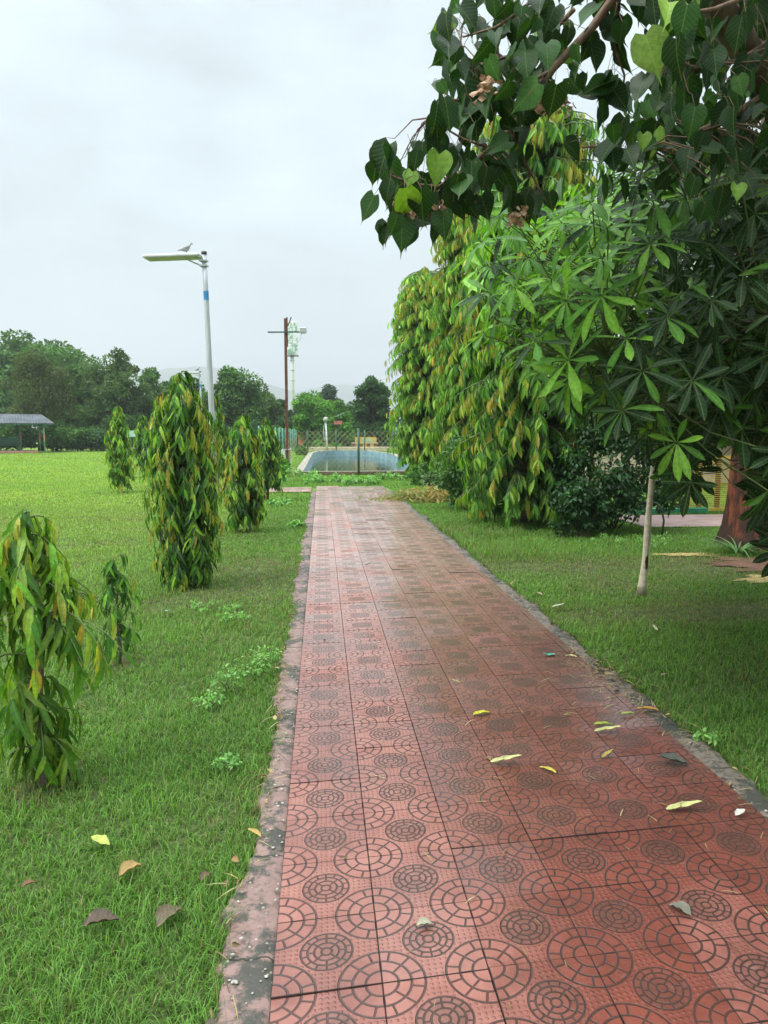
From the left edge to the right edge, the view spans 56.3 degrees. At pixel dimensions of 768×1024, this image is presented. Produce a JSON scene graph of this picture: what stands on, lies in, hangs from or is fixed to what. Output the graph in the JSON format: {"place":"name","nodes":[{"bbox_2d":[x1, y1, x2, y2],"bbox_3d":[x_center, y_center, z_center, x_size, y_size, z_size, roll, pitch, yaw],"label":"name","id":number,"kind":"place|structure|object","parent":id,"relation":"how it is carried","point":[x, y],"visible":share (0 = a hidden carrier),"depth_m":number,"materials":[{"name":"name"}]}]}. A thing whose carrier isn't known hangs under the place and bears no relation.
{"place":"outdoors","nodes":[
{"label":"outdoors","id":0,"kind":"place"},
{"bbox_2d":[32,366,314,427],"bbox_3d":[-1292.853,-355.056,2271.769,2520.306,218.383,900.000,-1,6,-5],"label":"hill","id":1,"kind":"structure","parent":0,"point":[168,373],"depth_m":2183.14,"materials":[{"name":"grey"}]},
{"bbox_2d":[219,487,311,491],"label":"cross path","id":2,"kind":"structure","parent":0,"point":[296,489],"depth_m":19.83,"materials":[{"name":"pink tile"}]},
{"bbox_2d":[0,0,760,455],"label":"sky","id":3,"kind":"structure","parent":0,"point":[242,132],"materials":[{"name":"white"}]},
{"bbox_2d":[0,433,767,1023],"bbox_3d":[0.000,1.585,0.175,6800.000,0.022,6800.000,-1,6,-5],"label":"ground","id":4,"kind":"structure","parent":0,"point":[688,567],"depth_m":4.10,"materials":[{"name":"plant"}]},
{"bbox_2d":[0,393,37,447],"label":"tree","id":5,"kind":"object","parent":4,"relation":"on","point":[4,404],"visible":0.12,"depth_m":77.16,"materials":[{"name":"green plant"}]},
{"bbox_2d":[0,425,38,449],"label":"bush","id":6,"kind":"object","parent":4,"relation":"on","point":[29,436],"visible":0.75,"depth_m":61.45,"materials":[{"name":"green plant"}]},
{"bbox_2d":[0,414,53,453],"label":"shed","id":7,"kind":"structure","parent":4,"relation":"on","point":[24,419],"depth_m":55.87,"materials":[{"name":"grey paint"}]},
{"bbox_2d":[0,438,20,450],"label":"bench","id":8,"kind":"object","parent":7,"relation":"on","point":[10,440],"visible":0.96,"depth_m":56.26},
{"bbox_2d":[0,348,78,450],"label":"olive tree","id":9,"kind":"object","parent":4,"relation":"on","point":[40,379],"visible":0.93,"depth_m":61.77,"materials":[{"name":"green plant"}]},
{"bbox_2d":[0,328,106,425],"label":"rain tree","id":10,"kind":"object","parent":4,"relation":"on","point":[12,347],"visible":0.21,"depth_m":87.54,"materials":[{"name":"green plant"}]},
{"bbox_2d":[38,419,76,451],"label":"bush","id":11,"kind":"object","parent":4,"relation":"on","point":[50,439],"visible":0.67,"depth_m":60.51,"materials":[{"name":"green plant"}]},
{"bbox_2d":[0,507,137,790],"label":"mast tree","id":12,"kind":"object","parent":4,"relation":"on","point":[27,557],"visible":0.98,"depth_m":3.10,"materials":[{"name":"green plant"}]},
{"bbox_2d":[34,354,106,440],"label":"rain tree","id":13,"kind":"object","parent":4,"relation":"on","point":[88,360],"depth_m":98.81,"materials":[{"name":"green plant"}]},
{"bbox_2d":[53,427,92,450],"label":"bush","id":14,"kind":"object","parent":4,"relation":"on","point":[69,442],"visible":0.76,"depth_m":59.83,"materials":[{"name":"green plant"}]},
{"bbox_2d":[58,363,107,428],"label":"dark tree","id":15,"kind":"object","parent":4,"relation":"on","point":[80,394],"visible":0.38,"depth_m":70.18,"materials":[{"name":"green plant"}]},
{"bbox_2d":[74,425,111,451],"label":"bush","id":16,"kind":"object","parent":4,"relation":"on","point":[95,438],"visible":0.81,"depth_m":59.89,"materials":[{"name":"green plant"}]},
{"bbox_2d":[90,834,109,844],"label":"fallen leaf","id":17,"kind":"object","parent":4,"relation":"on","point":[101,839],"visible":1,"depth_m":2.74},
{"bbox_2d":[82,908,120,925],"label":"fallen leaf","id":18,"kind":"object","parent":4,"relation":"on","point":[97,915],"visible":1,"depth_m":2.28,"materials":[{"name":"plant"}]},
{"bbox_2d":[75,346,154,444],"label":"airy tree","id":19,"kind":"object","parent":4,"relation":"on","point":[114,381],"visible":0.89,"depth_m":64.38,"materials":[{"name":"green plant"}]},
{"bbox_2d":[90,554,141,663],"bbox_3d":[-1.820,0.670,4.933,0.338,0.768,0.340,6,9,44],"label":"mast tree","id":20,"kind":"object","parent":4,"relation":"on","point":[117,578],"visible":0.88,"depth_m":4.88,"materials":[{"name":"green plant"}]},
{"bbox_2d":[104,406,137,492],"bbox_3d":[-6.989,-1.637,18.982,0.827,2.333,0.793,-1,6,-5],"label":"mast tree","id":21,"kind":"object","parent":4,"relation":"on","point":[120,473],"visible":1,"depth_m":18.85,"materials":[{"name":"green plant"}]},
{"bbox_2d":[119,860,143,875],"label":"fallen leaf","id":22,"kind":"object","parent":4,"relation":"on","point":[128,864],"visible":1,"depth_m":2.57,"materials":[{"name":"plant"}]},
{"bbox_2d":[132,415,154,472],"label":"mast tree","id":23,"kind":"object","parent":4,"relation":"on","point":[142,423],"visible":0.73,"depth_m":25.07,"materials":[{"name":"green plant"}]},
{"bbox_2d":[124,366,169,427],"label":"bushy tree","id":24,"kind":"object","parent":4,"relation":"on","point":[150,376],"visible":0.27,"depth_m":70.19,"materials":[{"name":"green plant"}]},
{"bbox_2d":[155,903,182,926],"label":"fallen leaf","id":25,"kind":"object","parent":4,"relation":"on","point":[163,912],"visible":1,"depth_m":2.32,"materials":[{"name":"plant"}]},
{"bbox_2d":[142,251,218,487],"bbox_3d":[-4.625,-3.051,16.488,1.434,5.610,0.400,-1,7,4],"label":"street lamp","id":26,"kind":"object","parent":4,"relation":"on","point":[202,258],"visible":0.81,"depth_m":16.20,"materials":[{"name":"metal"}]},
{"bbox_2d":[139,370,228,591],"bbox_3d":[-2.067,-0.264,7.371,0.872,2.352,0.880,-1,6,-5],"label":"mast tree","id":27,"kind":"object","parent":4,"relation":"on","point":[183,472],"visible":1,"depth_m":7.19,"materials":[{"name":"green plant"}]},
{"bbox_2d":[182,371,201,409],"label":"street lamp","id":28,"kind":"object","parent":4,"relation":"on","point":[198,373],"visible":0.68,"depth_m":47.43,"materials":[{"name":"metal"}]},
{"bbox_2d":[190,377,206,418],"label":"dark tree","id":29,"kind":"object","parent":4,"relation":"on","point":[196,385],"visible":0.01,"depth_m":77.33,"materials":[{"name":"green plant"}]},
{"bbox_2d":[191,688,225,712],"bbox_3d":[-1.012,1.083,4.133,0.197,0.146,0.157,-1,6,-5],"label":"weed","id":30,"kind":"object","parent":4,"relation":"on","point":[214,698],"visible":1,"depth_m":4.13,"materials":[{"name":"green plant"}]},
{"bbox_2d":[190,599,240,611],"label":"weed","id":31,"kind":"object","parent":4,"relation":"on","point":[235,606],"visible":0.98,"depth_m":6.39,"materials":[{"name":"green plant"}]},
{"bbox_2d":[209,394,230,485],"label":"mast tree","id":32,"kind":"object","parent":4,"relation":"on","point":[219,418],"visible":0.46,"depth_m":19.47,"materials":[{"name":"green plant"}]},
{"bbox_2d":[211,752,242,780],"bbox_3d":[-0.738,1.188,3.370,0.148,0.105,0.159,-1,6,-5],"label":"weed","id":33,"kind":"object","parent":4,"relation":"on","point":[228,760],"visible":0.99,"depth_m":3.37,"materials":[{"name":"green plant"}]},
{"bbox_2d":[222,426,235,450],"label":"bush","id":34,"kind":"object","parent":4,"relation":"on","point":[228,431],"visible":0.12,"depth_m":60.72,"materials":[{"name":"green plant"}]},
{"bbox_2d":[210,663,248,692],"bbox_3d":[-0.948,1.030,4.383,0.230,0.197,0.158,1,6,10],"label":"weed","id":35,"kind":"object","parent":4,"relation":"on","point":[226,675],"visible":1,"depth_m":4.37,"materials":[{"name":"green plant"}]},
{"bbox_2d":[195,365,271,427],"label":"bushy tree","id":36,"kind":"object","parent":4,"relation":"on","point":[236,394],"visible":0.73,"depth_m":68.97,"materials":[{"name":"green plant"}]},
{"bbox_2d":[216,609,250,620],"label":"weed","id":37,"kind":"object","parent":4,"relation":"on","point":[240,615],"visible":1,"depth_m":6.04,"materials":[{"name":"green plant"}]},
{"bbox_2d":[218,413,267,532],"bbox_3d":[-2.274,-0.577,11.510,0.768,2.009,0.795,-1,6,-5],"label":"mast tree","id":38,"kind":"object","parent":4,"relation":"on","point":[245,497],"visible":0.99,"depth_m":11.35,"materials":[{"name":"green plant"}]},
{"bbox_2d":[233,646,271,684],"bbox_3d":[-0.819,0.982,4.657,0.235,0.233,0.271,3,7,27],"label":"weed","id":39,"kind":"object","parent":4,"relation":"on","point":[257,669],"visible":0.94,"depth_m":4.65,"materials":[{"name":"green plant"}]},
{"bbox_2d":[251,419,273,436],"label":"bush","id":40,"kind":"object","parent":4,"relation":"on","point":[255,423],"visible":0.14,"depth_m":62.46,"materials":[{"name":"green plant"}]},
{"bbox_2d":[215,492,315,1023],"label":"kerb","id":41,"kind":"structure","parent":4,"relation":"on","point":[249,965],"depth_m":2.51,"materials":[{"name":"grey concrete"}]},
{"bbox_2d":[228,541,766,1003],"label":"pebbles","id":42,"kind":"object","parent":41,"relation":"on","point":[233,954],"visible":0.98,"depth_m":2.83,"materials":[{"name":"stone"}]},
{"bbox_2d":[249,644,283,664],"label":"weed","id":43,"kind":"object","parent":4,"relation":"on","point":[271,656],"visible":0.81,"depth_m":4.88,"materials":[{"name":"green plant"}]},
{"bbox_2d":[255,417,284,499],"bbox_3d":[-2.694,-1.205,16.537,0.810,1.948,0.798,-1,6,-5],"label":"mast tree","id":44,"kind":"object","parent":4,"relation":"on","point":[269,441],"visible":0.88,"depth_m":16.37,"materials":[{"name":"green plant"}]},
{"bbox_2d":[256,381,284,425],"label":"bushy tree","id":45,"kind":"object","parent":4,"relation":"on","point":[276,411],"visible":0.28,"depth_m":73.84,"materials":[{"name":"green plant"}]},
{"bbox_2d":[251,425,296,454],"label":"fence","id":46,"kind":"object","parent":4,"relation":"on","point":[282,439],"visible":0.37,"depth_m":49.57,"materials":[{"name":"green metal"}]},
{"bbox_2d":[255,425,293,449],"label":"bush","id":47,"kind":"object","parent":4,"relation":"on","point":[277,428],"visible":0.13,"depth_m":62.85,"materials":[{"name":"plant"}]},
{"bbox_2d":[265,497,290,506],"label":"weed","id":48,"kind":"object","parent":4,"relation":"on","point":[276,501],"visible":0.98,"depth_m":15.70,"materials":[{"name":"green plant"}]},
{"bbox_2d":[274,453,291,474],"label":"shrub","id":49,"kind":"object","parent":4,"relation":"on","point":[283,465],"visible":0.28,"depth_m":25.72,"materials":[{"name":"green plant"}]},
{"bbox_2d":[276,398,293,418],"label":"dark tree","id":50,"kind":"object","parent":4,"relation":"on","point":[290,412],"visible":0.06,"depth_m":82.20,"materials":[{"name":"green plant"}]},
{"bbox_2d":[268,317,306,473],"bbox_3d":[-3.649,-4.412,27.346,1.452,5.910,0.214,0,6,-2],"label":"utility pole","id":51,"kind":"object","parent":4,"relation":"on","point":[303,330],"visible":0.77,"depth_m":27.22,"materials":[{"name":"brown metal"}]},
{"bbox_2d":[287,321,298,411],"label":"antenna mast","id":52,"kind":"object","parent":4,"relation":"on","point":[293,349],"visible":0.73,"depth_m":116.41,"materials":[{"name":"metal"}]},
{"bbox_2d":[286,519,304,526],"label":"weed","id":53,"kind":"object","parent":4,"relation":"on","point":[293,522],"visible":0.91,"depth_m":12.18,"materials":[{"name":"green plant"}]},
{"bbox_2d":[282,417,310,446],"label":"thicket tree","id":54,"kind":"object","parent":4,"relation":"on","point":[290,422],"visible":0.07,"depth_m":80.01,"materials":[{"name":"green plant"}]},
{"bbox_2d":[278,468,319,481],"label":"weed","id":55,"kind":"object","parent":4,"relation":"on","point":[310,474],"visible":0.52,"depth_m":23.43,"materials":[{"name":"green plant"}]},
{"bbox_2d":[294,444,308,454],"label":"shrub","id":56,"kind":"object","parent":4,"relation":"on","point":[298,450],"visible":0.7,"depth_m":51.26,"materials":[{"name":"green plant"}]},
{"bbox_2d":[291,390,333,441],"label":"frond tree","id":57,"kind":"object","parent":4,"relation":"on","point":[311,413],"visible":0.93,"depth_m":68.13,"materials":[{"name":"green plant"}]},
{"bbox_2d":[323,417,327,450],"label":"spotlight post","id":58,"kind":"object","parent":4,"relation":"on","point":[325,419],"visible":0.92,"depth_m":61.34,"materials":[{"name":"metal"}]},
{"bbox_2d":[319,383,342,401],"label":"round tree","id":59,"kind":"object","parent":4,"relation":"on","point":[327,393],"visible":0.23,"depth_m":126.59,"materials":[{"name":"green plant"}]},
{"bbox_2d":[303,472,359,482],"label":"weed","id":60,"kind":"object","parent":4,"relation":"on","point":[318,479],"visible":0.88,"depth_m":22.74,"materials":[{"name":"green plant"}]},
{"bbox_2d":[325,398,354,442],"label":"frond tree","id":61,"kind":"object","parent":4,"relation":"on","point":[339,407],"visible":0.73,"depth_m":72.47,"materials":[{"name":"green plant"}]},
{"bbox_2d":[288,428,404,474],"bbox_3d":[-0.722,-2.219,26.705,5.622,1.790,0.090,-1,6,-5],"label":"fence","id":62,"kind":"object","parent":4,"relation":"on","point":[358,452],"visible":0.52,"depth_m":26.64,"materials":[{"name":"green metal"}]},
{"bbox_2d":[340,438,354,446],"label":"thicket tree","id":63,"kind":"object","parent":4,"relation":"on","point":[345,443],"visible":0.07,"depth_m":80.09,"materials":[{"name":"green plant"}]},
{"bbox_2d":[306,447,391,450],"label":"wall","id":64,"kind":"structure","parent":4,"relation":"on","point":[349,448],"depth_m":62.10,"materials":[{"name":"beige paint"}]},
{"bbox_2d":[294,450,408,475],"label":"pool","id":65,"kind":"structure","parent":4,"relation":"in","point":[306,463],"depth_m":45.70,"materials":[{"name":"blue paint"}]},
{"bbox_2d":[310,456,404,470],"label":"water","id":66,"kind":"structure","parent":65,"relation":"in","point":[349,465],"depth_m":43.25,"materials":[{"name":"liquid"}]},
{"bbox_2d":[307,430,395,450],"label":"fence","id":67,"kind":"object","parent":4,"relation":"on","point":[336,439],"visible":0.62,"depth_m":61.03,"materials":[{"name":"grey metal"}]},
{"bbox_2d":[346,409,357,441],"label":"frond tree","id":68,"kind":"object","parent":4,"relation":"on","point":[350,418],"visible":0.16,"depth_m":77.92,"materials":[{"name":"green plant"}]},
{"bbox_2d":[342,474,379,484],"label":"weed","id":69,"kind":"object","parent":4,"relation":"on","point":[371,479],"visible":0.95,"depth_m":21.88,"materials":[{"name":"green plant"}]},
{"bbox_2d":[355,437,375,442],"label":"sign board","id":70,"kind":"object","parent":4,"relation":"on","point":[368,439],"visible":0.62,"depth_m":63.75,"materials":[{"name":"yellow paint"}]},
{"bbox_2d":[346,375,392,440],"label":"round tree","id":71,"kind":"object","parent":4,"relation":"on","point":[369,409],"visible":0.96,"depth_m":65.73,"materials":[{"name":"green plant"}]},
{"bbox_2d":[376,421,398,446],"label":"thicket tree","id":72,"kind":"object","parent":4,"relation":"on","point":[382,443],"visible":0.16,"depth_m":80.28,"materials":[{"name":"green plant"}]},
{"bbox_2d":[375,471,407,479],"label":"weed","id":73,"kind":"object","parent":4,"relation":"on","point":[389,475],"visible":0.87,"depth_m":24.29,"materials":[{"name":"green plant"}]},
{"bbox_2d":[356,482,451,503],"bbox_3d":[0.900,-0.397,16.854,3.394,0.672,2.169,-1,6,-5],"label":"cuttings heap","id":74,"kind":"object","parent":4,"relation":"on","point":[431,494],"visible":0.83,"depth_m":16.62,"materials":[{"name":"brown plant"}]},
{"bbox_2d":[403,462,435,485],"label":"shrub","id":75,"kind":"object","parent":4,"relation":"on","point":[423,469],"visible":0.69,"depth_m":21.47,"materials":[{"name":"green plant"}]},
{"bbox_2d":[384,266,456,473],"bbox_3d":[1.524,-4.782,25.418,3.083,7.506,3.018,-1,6,-5],"label":"mast tree","id":76,"kind":"object","parent":4,"relation":"on","point":[416,383],"visible":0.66,"depth_m":24.75,"materials":[{"name":"green plant"}]},
{"bbox_2d":[420,465,468,493],"bbox_3d":[1.604,-0.784,17.835,1.450,0.949,1.069,-1,6,-5],"label":"shrub","id":77,"kind":"object","parent":4,"relation":"on","point":[430,477],"visible":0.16,"depth_m":17.60,"materials":[{"name":"green plant"}]},
{"bbox_2d":[433,432,475,508],"bbox_3d":[1.697,-0.836,14.884,1.370,1.645,1.538,-1,6,-5],"label":"climber bush","id":78,"kind":"object","parent":4,"relation":"on","point":[451,479],"visible":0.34,"depth_m":14.69,"materials":[{"name":"green plant"}]},
{"bbox_2d":[424,168,499,473],"bbox_3d":[2.235,-4.607,18.516,2.434,8.363,2.339,-1,6,-5],"label":"mast tree","id":79,"kind":"object","parent":4,"relation":"on","point":[451,382],"visible":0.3,"depth_m":18.14,"materials":[{"name":"green plant"}]},
{"bbox_2d":[208,586,767,1021],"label":"straw","id":80,"kind":"object","parent":4,"relation":"on","point":[494,776],"visible":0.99,"depth_m":3.70,"materials":[{"name":"plant"}]},
{"bbox_2d":[444,105,615,530],"bbox_3d":[2.533,-3.169,12.302,2.932,7.370,2.856,-1,6,-5],"label":"mast tree","id":81,"kind":"object","parent":4,"relation":"on","point":[509,452],"visible":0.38,"depth_m":11.73,"materials":[{"name":"green plant"}]},
{"bbox_2d":[360,0,767,551],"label":"heart leaf tree","id":82,"kind":"object","parent":4,"relation":"on","point":[712,41],"visible":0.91,"depth_m":2.72,"materials":[{"name":"plant"}]},
{"bbox_2d":[389,491,767,818],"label":"kerb","id":83,"kind":"structure","parent":4,"relation":"on","point":[754,796],"depth_m":4.00,"materials":[{"name":"concrete"}]},
{"bbox_2d":[547,477,621,536],"bbox_3d":[3.080,-0.063,11.047,1.100,0.959,0.938,3,7,22],"label":"dark bush","id":84,"kind":"object","parent":4,"relation":"on","point":[577,494],"visible":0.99,"depth_m":10.95,"materials":[{"name":"green plant"}]},
{"bbox_2d":[449,129,767,596],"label":"whorled leaf tree","id":85,"kind":"object","parent":4,"relation":"on","point":[685,388],"visible":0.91,"depth_m":3.31,"materials":[{"name":"green plant"}]},
{"bbox_2d":[590,533,627,544],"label":"weed","id":86,"kind":"object","parent":4,"relation":"on","point":[620,541],"visible":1,"depth_m":10.30,"materials":[{"name":"green plant"}]},
{"bbox_2d":[540,406,682,530],"bbox_3d":[3.732,-0.736,11.727,2.306,2.111,2.086,-1,6,-5],"label":"dark bush","id":87,"kind":"object","parent":4,"relation":"on","point":[615,481],"visible":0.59,"depth_m":11.34,"materials":[{"name":"green plant"}]},
{"bbox_2d":[632,533,671,547],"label":"weed","id":88,"kind":"object","parent":4,"relation":"on","point":[663,538],"visible":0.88,"depth_m":10.00,"materials":[{"name":"green plant"}]},
{"bbox_2d":[573,429,731,483],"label":"boundary wall","id":89,"kind":"structure","parent":4,"relation":"on","point":[723,451],"depth_m":22.26,"materials":[{"name":"beige paint"}]},
{"bbox_2d":[642,501,664,534],"bbox_3d":[4.164,0.096,11.084,0.359,0.560,0.070,0,6,3],"label":"hose","id":90,"kind":"object","parent":4,"relation":"on","point":[662,513],"visible":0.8,"depth_m":11.07,"materials":[{"name":"plastic"}]},
{"bbox_2d":[632,507,707,513],"bbox_3d":[5.606,-0.024,14.068,1.500,0.110,0.120,-1,6,-5],"label":"kerb rail","id":91,"kind":"object","parent":4,"relation":"on","point":[698,510],"visible":0.41,"depth_m":14.04,"materials":[{"name":"green paint"}]},
{"bbox_2d":[651,553,719,555],"bbox_3d":[3.961,0.551,9.436,1.001,0.010,0.279,-1,6,-5],"label":"sand patch","id":92,"kind":"object","parent":4,"relation":"on","point":[690,554],"visible":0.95,"depth_m":9.40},
{"bbox_2d":[691,727,722,745],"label":"weed","id":93,"kind":"object","parent":4,"relation":"on","point":[696,735],"visible":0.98,"depth_m":3.64,"materials":[{"name":"green plant"}]},
{"bbox_2d":[689,456,730,510],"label":"yellow gate","id":94,"kind":"structure","parent":4,"relation":"on","point":[717,492],"depth_m":14.26,"materials":[{"name":"metal"}]},
{"bbox_2d":[687,534,767,561],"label":"grass tuft","id":95,"kind":"object","parent":4,"relation":"on","point":[733,549],"visible":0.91,"depth_m":9.48,"materials":[{"name":"green plant"}]},
{"bbox_2d":[709,556,767,571],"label":"bare earth","id":96,"kind":"structure","parent":4,"relation":"on","point":[736,562],"depth_m":8.72,"materials":[{"name":"soil"}]},
{"bbox_2d":[732,574,767,582],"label":"sand patch","id":97,"kind":"object","parent":4,"relation":"on","point":[761,579],"visible":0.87,"depth_m":7.79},
{"bbox_2d":[296,384,544,432],"bbox_3d":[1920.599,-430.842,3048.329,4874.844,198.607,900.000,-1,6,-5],"label":"hill","id":98,"kind":"structure","parent":0,"point":[345,393],"depth_m":2693.94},
{"bbox_2d":[269,486,767,1023],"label":"path","id":99,"kind":"structure","parent":0,"point":[577,888],"depth_m":2.82,"materials":[{"name":"red tile"}]},
{"bbox_2d":[416,917,432,924],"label":"fallen leaf","id":100,"kind":"object","parent":99,"relation":"on","point":[422,920],"visible":1,"depth_m":2.27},
{"bbox_2d":[206,524,751,1023],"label":"leaf scraps","id":101,"kind":"object","parent":99,"relation":"on","point":[234,944],"visible":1,"depth_m":3.96,"materials":[{"name":"plant"}]},
{"bbox_2d":[490,754,520,761],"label":"fallen leaf","id":102,"kind":"object","parent":99,"relation":"on","point":[504,757],"visible":1,"depth_m":3.38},
{"bbox_2d":[594,725,619,730],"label":"fallen leaf","id":103,"kind":"object","parent":99,"relation":"on","point":[605,728],"visible":1,"depth_m":3.72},
{"bbox_2d":[659,752,687,762],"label":"fallen leaf","id":104,"kind":"object","parent":99,"relation":"on","point":[673,756],"visible":1,"depth_m":3.38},
{"bbox_2d":[669,901,690,915],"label":"fallen leaf","id":105,"kind":"object","parent":99,"relation":"on","point":[683,906],"visible":1,"depth_m":2.33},
{"bbox_2d":[666,800,700,808],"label":"fallen leaf","id":106,"kind":"object","parent":99,"relation":"on","point":[680,804],"visible":1,"depth_m":2.96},
{"bbox_2d":[617,514,722,526],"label":"side pavement","id":107,"kind":"structure","parent":0,"point":[693,520],"depth_m":12.92,"materials":[{"name":"concrete"}]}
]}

